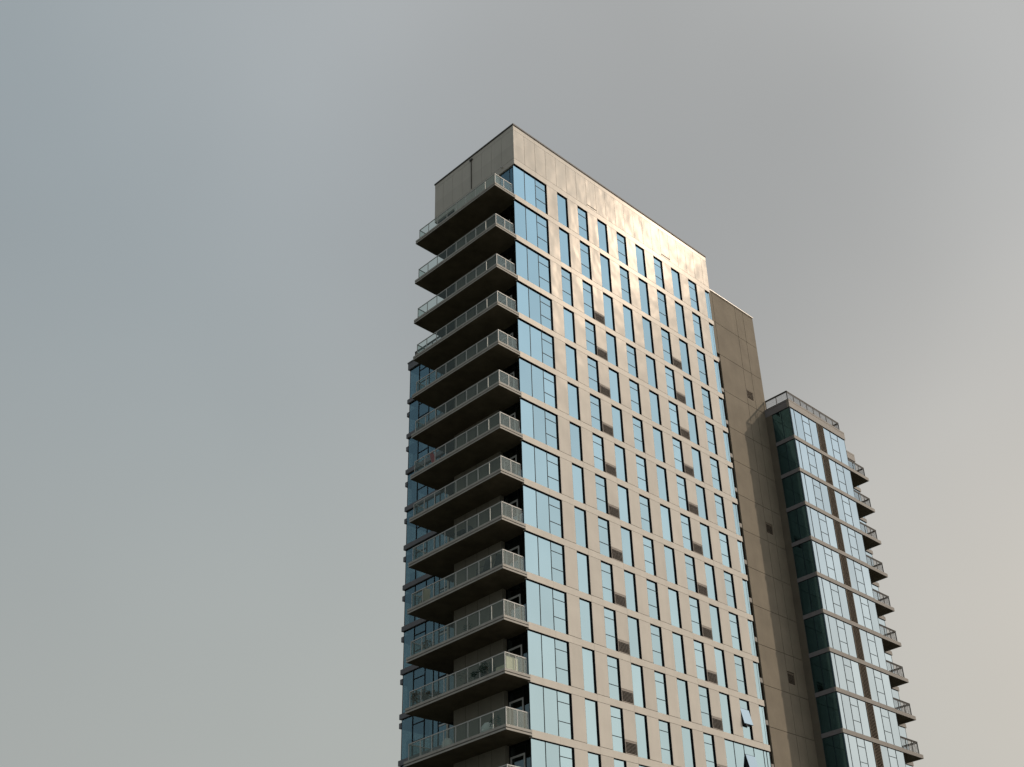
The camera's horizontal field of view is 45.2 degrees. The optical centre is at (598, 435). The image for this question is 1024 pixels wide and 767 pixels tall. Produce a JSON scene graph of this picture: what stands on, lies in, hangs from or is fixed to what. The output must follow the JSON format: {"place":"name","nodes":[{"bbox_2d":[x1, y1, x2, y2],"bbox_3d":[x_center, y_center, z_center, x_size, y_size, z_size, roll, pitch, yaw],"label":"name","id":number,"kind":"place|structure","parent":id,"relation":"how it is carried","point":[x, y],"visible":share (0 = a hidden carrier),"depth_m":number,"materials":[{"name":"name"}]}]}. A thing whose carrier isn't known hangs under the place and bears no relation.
{"place":"outdoors","nodes":[
{"label":"outdoors","id":0,"kind":"place"},
{"bbox_2d":[0,0,1023,766],"label":"sky","id":1,"kind":"structure","parent":0,"point":[213,213],"materials":[{"name":"grey"}]},
{"bbox_2d":[404,123,773,766],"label":"apartment tower","id":2,"kind":"structure","parent":0,"point":[580,474],"depth_m":78.73,"materials":[{"name":"concrete"}]},
{"bbox_2d":[398,336,446,766],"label":"wing","id":3,"kind":"structure","parent":2,"relation":"attached to","point":[413,728],"depth_m":83.33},
{"bbox_2d":[408,437,438,468],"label":"window","id":4,"kind":"structure","parent":3,"relation":"in","point":[416,449],"depth_m":89.20,"materials":[{"name":"blue glass"}]},
{"bbox_2d":[401,716,445,759],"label":"window","id":5,"kind":"structure","parent":3,"relation":"in","point":[413,729],"depth_m":77.85,"materials":[{"name":"blue glass"}]},
{"bbox_2d":[402,667,445,712],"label":"window","id":6,"kind":"structure","parent":3,"relation":"in","point":[419,677],"depth_m":79.69,"materials":[{"name":"blue glass"}]},
{"bbox_2d":[403,621,446,668],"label":"window","id":7,"kind":"structure","parent":3,"relation":"in","point":[422,629],"depth_m":81.24,"materials":[{"name":"blue glass"}]},
{"bbox_2d":[409,400,441,432],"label":"window","id":8,"kind":"structure","parent":3,"relation":"in","point":[417,410],"depth_m":90.76,"materials":[{"name":"blue glass"}]},
{"bbox_2d":[404,576,446,625],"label":"window","id":9,"kind":"structure","parent":3,"relation":"in","point":[439,586],"depth_m":82.94,"materials":[{"name":"blue glass"}]},
{"bbox_2d":[407,453,444,505],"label":"window","id":10,"kind":"structure","parent":3,"relation":"in","point":[415,491],"depth_m":87.61,"materials":[{"name":"blue glass"}]},
{"bbox_2d":[405,533,446,583],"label":"window","id":11,"kind":"structure","parent":3,"relation":"in","point":[410,574],"depth_m":84.42,"materials":[{"name":"blue glass"}]},
{"bbox_2d":[410,364,442,397],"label":"window","id":12,"kind":"structure","parent":3,"relation":"in","point":[420,371],"depth_m":92.33,"materials":[{"name":"blue glass"}]},
{"bbox_2d":[406,492,446,543],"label":"window","id":13,"kind":"structure","parent":3,"relation":"in","point":[413,532],"depth_m":86.02,"materials":[{"name":"blue glass"}]},
{"bbox_2d":[512,164,547,214],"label":"corner window","id":14,"kind":"structure","parent":2,"relation":"in","point":[526,186],"depth_m":85.87,"materials":[{"name":"blue glass"}]},
{"bbox_2d":[514,199,549,253],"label":"corner window","id":15,"kind":"structure","parent":2,"relation":"in","point":[529,225],"depth_m":84.09,"materials":[{"name":"blue glass"}]},
{"bbox_2d":[515,239,551,293],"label":"corner window","id":16,"kind":"structure","parent":2,"relation":"in","point":[531,265],"depth_m":82.28,"materials":[{"name":"blue glass"}]},
{"bbox_2d":[516,280,553,330],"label":"corner window","id":17,"kind":"structure","parent":2,"relation":"in","point":[531,303],"depth_m":80.63,"materials":[{"name":"blue glass"}]},
{"bbox_2d":[517,318,554,368],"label":"corner window","id":18,"kind":"structure","parent":2,"relation":"in","point":[533,341],"depth_m":79.05,"materials":[{"name":"blue glass"}]},
{"bbox_2d":[518,357,556,408],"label":"corner window","id":19,"kind":"structure","parent":2,"relation":"in","point":[535,381],"depth_m":77.48,"materials":[{"name":"blue glass"}]},
{"bbox_2d":[520,397,558,449],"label":"corner window","id":20,"kind":"structure","parent":2,"relation":"in","point":[537,422],"depth_m":75.91,"materials":[{"name":"blue glass"}]},
{"bbox_2d":[521,440,561,493],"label":"corner window","id":21,"kind":"structure","parent":2,"relation":"in","point":[540,466],"depth_m":74.33,"materials":[{"name":"blue glass"}]},
{"bbox_2d":[522,484,563,538],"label":"corner window","id":22,"kind":"structure","parent":2,"relation":"in","point":[541,510],"depth_m":72.77,"materials":[{"name":"blue glass"}]},
{"bbox_2d":[524,530,565,585],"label":"corner window","id":23,"kind":"structure","parent":2,"relation":"in","point":[544,557],"depth_m":71.21,"materials":[{"name":"blue glass"}]},
{"bbox_2d":[525,578,568,634],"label":"corner window","id":24,"kind":"structure","parent":2,"relation":"in","point":[546,606],"depth_m":69.62,"materials":[{"name":"blue glass"}]},
{"bbox_2d":[527,629,570,685],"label":"corner window","id":25,"kind":"structure","parent":2,"relation":"in","point":[548,656],"depth_m":68.05,"materials":[{"name":"blue glass"}]},
{"bbox_2d":[528,682,573,739],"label":"corner window","id":26,"kind":"structure","parent":2,"relation":"in","point":[550,709],"depth_m":66.49,"materials":[{"name":"blue glass"}]},
{"bbox_2d":[530,737,574,766],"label":"corner window","id":27,"kind":"structure","parent":2,"relation":"in","point":[543,753],"depth_m":65.14,"materials":[{"name":"blue glass"}]},
{"bbox_2d":[559,227,570,266],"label":"fixed window","id":28,"kind":"structure","parent":2,"relation":"in","point":[565,256],"depth_m":86.19,"materials":[{"name":"blue glass"}]},
{"bbox_2d":[561,267,573,306],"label":"awning window","id":29,"kind":"structure","parent":2,"relation":"in","point":[567,290],"depth_m":84.41,"materials":[{"name":"blue glass"}]},
{"bbox_2d":[565,343,577,380],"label":"fixed window","id":30,"kind":"structure","parent":2,"relation":"in","point":[571,356],"depth_m":81.15,"materials":[{"name":"blue glass"}]},
{"bbox_2d":[567,381,579,419],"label":"fixed window","id":31,"kind":"structure","parent":2,"relation":"in","point":[573,390],"depth_m":79.59,"materials":[{"name":"blue glass"}]},
{"bbox_2d":[570,421,582,461],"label":"fixed window","id":32,"kind":"structure","parent":2,"relation":"in","point":[575,430],"depth_m":78.01,"materials":[{"name":"blue glass"}]},
{"bbox_2d":[572,463,584,503],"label":"fixed window","id":33,"kind":"structure","parent":2,"relation":"in","point":[577,471],"depth_m":76.45,"materials":[{"name":"blue glass"}]},
{"bbox_2d":[574,506,587,548],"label":"fixed window","id":34,"kind":"structure","parent":2,"relation":"in","point":[580,514],"depth_m":74.88,"materials":[{"name":"blue glass"}]},
{"bbox_2d":[576,550,590,594],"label":"fixed window","id":35,"kind":"structure","parent":2,"relation":"in","point":[582,559],"depth_m":73.31,"materials":[{"name":"blue glass"}]},
{"bbox_2d":[579,597,593,642],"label":"fixed window","id":36,"kind":"structure","parent":2,"relation":"in","point":[586,620],"depth_m":71.73,"materials":[{"name":"blue glass"}]},
{"bbox_2d":[582,279,594,318],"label":"awning window","id":37,"kind":"structure","parent":2,"relation":"in","point":[587,288],"depth_m":85.76,"materials":[{"name":"blue glass"}]},
{"bbox_2d":[582,646,596,693],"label":"fixed window","id":38,"kind":"structure","parent":2,"relation":"in","point":[588,655],"depth_m":70.17,"materials":[{"name":"blue glass"}]},
{"bbox_2d":[585,698,599,746],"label":"fixed window","id":39,"kind":"structure","parent":2,"relation":"in","point":[591,706],"depth_m":68.60,"materials":[{"name":"blue glass"}]},
{"bbox_2d":[590,393,602,431],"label":"awning window","id":40,"kind":"structure","parent":2,"relation":"in","point":[595,402],"depth_m":80.96,"materials":[{"name":"blue glass"}]},
{"bbox_2d":[592,432,605,471],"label":"awning window","id":41,"kind":"structure","parent":2,"relation":"in","point":[598,444],"depth_m":79.38,"materials":[{"name":"blue glass"}]},
{"bbox_2d":[595,473,608,513],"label":"awning window","id":42,"kind":"structure","parent":2,"relation":"in","point":[601,486],"depth_m":77.81,"materials":[{"name":"blue glass"}]},
{"bbox_2d":[598,516,611,557],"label":"awning window","id":43,"kind":"structure","parent":2,"relation":"in","point":[603,524],"depth_m":76.24,"materials":[{"name":"blue glass"}]},
{"bbox_2d":[601,560,614,603],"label":"awning window","id":44,"kind":"structure","parent":2,"relation":"in","point":[606,568],"depth_m":74.67,"materials":[{"name":"blue glass"}]},
{"bbox_2d":[604,607,617,650],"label":"awning window","id":45,"kind":"structure","parent":2,"relation":"in","point":[609,614],"depth_m":73.09,"materials":[{"name":"blue glass"}]},
{"bbox_2d":[607,655,621,700],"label":"awning window","id":46,"kind":"structure","parent":2,"relation":"in","point":[613,662],"depth_m":71.52,"materials":[{"name":"blue glass"}]},
{"bbox_2d":[610,705,625,752],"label":"awning window","id":47,"kind":"structure","parent":2,"relation":"in","point":[618,738],"depth_m":69.96,"materials":[{"name":"blue glass"}]},
{"bbox_2d":[614,443,627,482],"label":"fixed window","id":48,"kind":"structure","parent":2,"relation":"in","point":[621,471],"depth_m":80.74,"materials":[{"name":"blue glass"}]},
{"bbox_2d":[617,484,630,523],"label":"fixed window","id":49,"kind":"structure","parent":2,"relation":"in","point":[623,495],"depth_m":79.17,"materials":[{"name":"blue glass"}]},
{"bbox_2d":[621,526,634,567],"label":"fixed window","id":50,"kind":"structure","parent":2,"relation":"in","point":[626,534],"depth_m":77.60,"materials":[{"name":"blue glass"}]},
{"bbox_2d":[624,570,637,611],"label":"fixed window","id":51,"kind":"structure","parent":2,"relation":"in","point":[630,582],"depth_m":76.02,"materials":[{"name":"blue glass"}]},
{"bbox_2d":[627,615,641,658],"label":"fixed window","id":52,"kind":"structure","parent":2,"relation":"in","point":[633,623],"depth_m":74.46,"materials":[{"name":"blue glass"}]},
{"bbox_2d":[631,663,645,707],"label":"fixed window","id":53,"kind":"structure","parent":2,"relation":"in","point":[637,670],"depth_m":72.90,"materials":[{"name":"blue glass"}]},
{"bbox_2d":[635,712,649,759],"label":"fixed window","id":54,"kind":"structure","parent":2,"relation":"in","point":[640,719],"depth_m":71.33,"materials":[{"name":"blue glass"}]},
{"bbox_2d":[639,494,652,533],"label":"awning window","id":55,"kind":"structure","parent":2,"relation":"in","point":[645,511],"depth_m":80.53,"materials":[{"name":"blue glass"}]},
{"bbox_2d":[643,535,655,575],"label":"awning window","id":56,"kind":"structure","parent":2,"relation":"in","point":[648,545],"depth_m":78.95,"materials":[{"name":"blue glass"}]},
{"bbox_2d":[646,578,659,620],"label":"awning window","id":57,"kind":"structure","parent":2,"relation":"in","point":[652,590],"depth_m":77.39,"materials":[{"name":"blue glass"}]},
{"bbox_2d":[650,623,664,666],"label":"awning window","id":58,"kind":"structure","parent":2,"relation":"in","point":[656,634],"depth_m":75.82,"materials":[{"name":"blue glass"}]},
{"bbox_2d":[654,670,668,714],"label":"awning window","id":59,"kind":"structure","parent":2,"relation":"in","point":[660,678],"depth_m":74.26,"materials":[{"name":"blue glass"}]},
{"bbox_2d":[658,719,673,765],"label":"awning window","id":60,"kind":"structure","parent":2,"relation":"in","point":[664,726],"depth_m":72.68,"materials":[{"name":"blue glass"}]},
{"bbox_2d":[660,504,672,542],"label":"fixed window","id":61,"kind":"structure","parent":2,"relation":"in","point":[665,511],"depth_m":81.90,"materials":[{"name":"blue glass"}]},
{"bbox_2d":[664,545,677,584],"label":"fixed window","id":62,"kind":"structure","parent":2,"relation":"in","point":[669,552],"depth_m":80.31,"materials":[{"name":"blue glass"}]},
{"bbox_2d":[668,587,681,628],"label":"fixed window","id":63,"kind":"structure","parent":2,"relation":"in","point":[674,603],"depth_m":78.75,"materials":[{"name":"blue glass"}]},
{"bbox_2d":[672,631,686,673],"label":"fixed window","id":64,"kind":"structure","parent":2,"relation":"in","point":[678,644],"depth_m":77.18,"materials":[{"name":"blue glass"}]},
{"bbox_2d":[676,677,690,721],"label":"fixed window","id":65,"kind":"structure","parent":2,"relation":"in","point":[682,685],"depth_m":75.63,"materials":[{"name":"blue glass"}]},
{"bbox_2d":[681,726,695,766],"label":"fixed window","id":66,"kind":"structure","parent":2,"relation":"in","point":[687,735],"depth_m":74.10,"materials":[{"name":"blue glass"}]},
{"bbox_2d":[684,553,697,592],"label":"awning window","id":67,"kind":"structure","parent":2,"relation":"in","point":[689,560],"depth_m":81.69,"materials":[{"name":"blue glass"}]},
{"bbox_2d":[689,596,702,635],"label":"awning window","id":68,"kind":"structure","parent":2,"relation":"in","point":[694,602],"depth_m":80.12,"materials":[{"name":"blue glass"}]},
{"bbox_2d":[693,639,707,680],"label":"awning window","id":69,"kind":"structure","parent":2,"relation":"in","point":[698,646],"depth_m":78.55,"materials":[{"name":"blue glass"}]},
{"bbox_2d":[698,685,712,727],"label":"awning window","id":70,"kind":"structure","parent":2,"relation":"in","point":[704,697],"depth_m":76.97,"materials":[{"name":"blue glass"}]},
{"bbox_2d":[703,732,716,766],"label":"awning window","id":71,"kind":"structure","parent":2,"relation":"in","point":[709,744],"depth_m":75.56,"materials":[{"name":"blue glass"}]},
{"bbox_2d":[709,604,722,643],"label":"fixed window","id":72,"kind":"structure","parent":2,"relation":"in","point":[714,610],"depth_m":81.48,"materials":[{"name":"blue glass"}]},
{"bbox_2d":[714,647,727,687],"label":"fixed window","id":73,"kind":"structure","parent":2,"relation":"in","point":[719,653],"depth_m":79.90,"materials":[{"name":"blue glass"}]},
{"bbox_2d":[719,692,733,734],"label":"fixed window","id":74,"kind":"structure","parent":2,"relation":"in","point":[724,698],"depth_m":78.34,"materials":[{"name":"blue glass"}]},
{"bbox_2d":[734,654,747,694],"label":"awning window","id":75,"kind":"structure","parent":2,"relation":"in","point":[739,662],"depth_m":81.27,"materials":[{"name":"blue glass"}]},
{"bbox_2d":[739,698,753,739],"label":"awning window","id":76,"kind":"structure","parent":2,"relation":"in","point":[747,724],"depth_m":79.53,"materials":[{"name":"blue glass"}]},
{"bbox_2d":[724,738,771,766],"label":"wide window","id":77,"kind":"structure","parent":2,"relation":"in","point":[738,754],"depth_m":77.96,"materials":[{"name":"blue glass"}]},
{"bbox_3d":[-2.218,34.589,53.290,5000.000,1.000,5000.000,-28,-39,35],"label":"ground","id":78,"kind":"structure","parent":0,"visible":0},
{"bbox_2d":[709,289,818,766],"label":"concrete tower","id":79,"kind":"structure","parent":78,"relation":"on","point":[790,733],"depth_m":94.05,"materials":[{"name":"concrete"}]},
{"bbox_2d":[764,391,923,766],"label":"glass building","id":80,"kind":"structure","parent":78,"relation":"on","point":[859,717],"depth_m":95.53,"materials":[{"name":"glass"}]},
{"bbox_2d":[772,407,794,442],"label":"side window","id":81,"kind":"structure","parent":80,"relation":"in","point":[781,419],"depth_m":100.93,"materials":[{"name":"teal glass"}]},
{"bbox_2d":[777,438,799,474],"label":"side window","id":82,"kind":"structure","parent":80,"relation":"in","point":[787,457],"depth_m":99.37,"materials":[{"name":"teal glass"}]},
{"bbox_2d":[782,471,805,508],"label":"side window","id":83,"kind":"structure","parent":80,"relation":"in","point":[792,488],"depth_m":97.80,"materials":[{"name":"teal glass"}]},
{"bbox_2d":[787,505,810,542],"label":"side window","id":84,"kind":"structure","parent":80,"relation":"in","point":[798,526],"depth_m":96.24,"materials":[{"name":"teal glass"}]},
{"bbox_2d":[788,406,820,449],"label":"window","id":85,"kind":"structure","parent":80,"relation":"in","point":[805,428],"depth_m":101.68,"materials":[{"name":"blue glass"}]},
{"bbox_2d":[792,539,816,578],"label":"side window","id":86,"kind":"structure","parent":80,"relation":"in","point":[803,556],"depth_m":94.68,"materials":[{"name":"teal glass"}]},
{"bbox_2d":[793,438,825,480],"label":"window","id":87,"kind":"structure","parent":80,"relation":"in","point":[810,460],"depth_m":100.10,"materials":[{"name":"blue glass"}]},
{"bbox_2d":[798,576,822,614],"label":"side window","id":88,"kind":"structure","parent":80,"relation":"in","point":[808,588],"depth_m":93.12,"materials":[{"name":"teal glass"}]},
{"bbox_2d":[799,471,831,514],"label":"window","id":89,"kind":"structure","parent":80,"relation":"in","point":[816,492],"depth_m":98.54,"materials":[{"name":"blue glass"}]},
{"bbox_2d":[804,613,829,653],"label":"side window","id":90,"kind":"structure","parent":80,"relation":"in","point":[814,625],"depth_m":91.54,"materials":[{"name":"teal glass"}]},
{"bbox_2d":[804,504,837,548],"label":"window","id":91,"kind":"structure","parent":80,"relation":"in","point":[822,528],"depth_m":96.97,"materials":[{"name":"blue glass"}]},
{"bbox_2d":[810,652,835,692],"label":"side window","id":92,"kind":"structure","parent":80,"relation":"in","point":[822,676],"depth_m":89.97,"materials":[{"name":"teal glass"}]},
{"bbox_2d":[810,539,843,583],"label":"window","id":93,"kind":"structure","parent":80,"relation":"in","point":[828,563],"depth_m":95.40,"materials":[{"name":"blue glass"}]},
{"bbox_2d":[816,691,842,733],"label":"side window","id":94,"kind":"structure","parent":80,"relation":"in","point":[829,720],"depth_m":88.40,"materials":[{"name":"teal glass"}]},
{"bbox_2d":[816,575,850,619],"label":"window","id":95,"kind":"structure","parent":80,"relation":"in","point":[834,598],"depth_m":93.83,"materials":[{"name":"blue glass"}]},
{"bbox_2d":[822,733,848,766],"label":"side window","id":96,"kind":"structure","parent":80,"relation":"in","point":[834,751],"depth_m":86.95,"materials":[{"name":"teal glass"}]},
{"bbox_2d":[823,427,848,465],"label":"window","id":97,"kind":"structure","parent":80,"relation":"in","point":[836,448],"depth_m":104.67,"materials":[{"name":"blue glass"}]},
{"bbox_2d":[822,613,856,657],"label":"window","id":98,"kind":"structure","parent":80,"relation":"in","point":[840,633],"depth_m":92.26,"materials":[{"name":"blue glass"}]},
{"bbox_2d":[829,458,854,497],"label":"window","id":99,"kind":"structure","parent":80,"relation":"in","point":[841,476],"depth_m":103.10,"materials":[{"name":"blue glass"}]},
{"bbox_2d":[828,651,863,696],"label":"window","id":100,"kind":"structure","parent":80,"relation":"in","point":[847,675],"depth_m":90.70,"materials":[{"name":"blue glass"}]},
{"bbox_2d":[834,490,860,529],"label":"window","id":101,"kind":"structure","parent":80,"relation":"in","point":[847,507],"depth_m":101.53,"materials":[{"name":"blue glass"}]},
{"bbox_2d":[835,691,870,736],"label":"window","id":102,"kind":"structure","parent":80,"relation":"in","point":[854,716],"depth_m":89.12,"materials":[{"name":"blue glass"}]},
{"bbox_2d":[840,523,867,563],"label":"window","id":103,"kind":"structure","parent":80,"relation":"in","point":[853,540],"depth_m":99.95,"materials":[{"name":"blue glass"}]},
{"bbox_2d":[842,732,876,766],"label":"window","id":104,"kind":"structure","parent":80,"relation":"in","point":[860,752],"depth_m":87.61,"materials":[{"name":"blue glass"}]},
{"bbox_2d":[846,557,873,597],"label":"window","id":105,"kind":"structure","parent":80,"relation":"in","point":[859,574],"depth_m":98.38,"materials":[{"name":"blue glass"}]},
{"bbox_2d":[853,592,880,633],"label":"window","id":106,"kind":"structure","parent":80,"relation":"in","point":[866,612],"depth_m":96.83,"materials":[{"name":"blue glass"}]},
{"bbox_2d":[859,628,887,669],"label":"window","id":107,"kind":"structure","parent":80,"relation":"in","point":[873,650],"depth_m":95.26,"materials":[{"name":"blue glass"}]},
{"bbox_2d":[866,666,894,707],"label":"window","id":108,"kind":"structure","parent":80,"relation":"in","point":[879,682],"depth_m":93.69,"materials":[{"name":"blue glass"}]},
{"bbox_2d":[873,705,901,746],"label":"window","id":109,"kind":"structure","parent":80,"relation":"in","point":[886,720],"depth_m":92.10,"materials":[{"name":"blue glass"}]},
{"bbox_2d":[880,745,905,766],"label":"window","id":110,"kind":"structure","parent":80,"relation":"in","point":[891,757],"depth_m":90.79,"materials":[{"name":"blue glass"}]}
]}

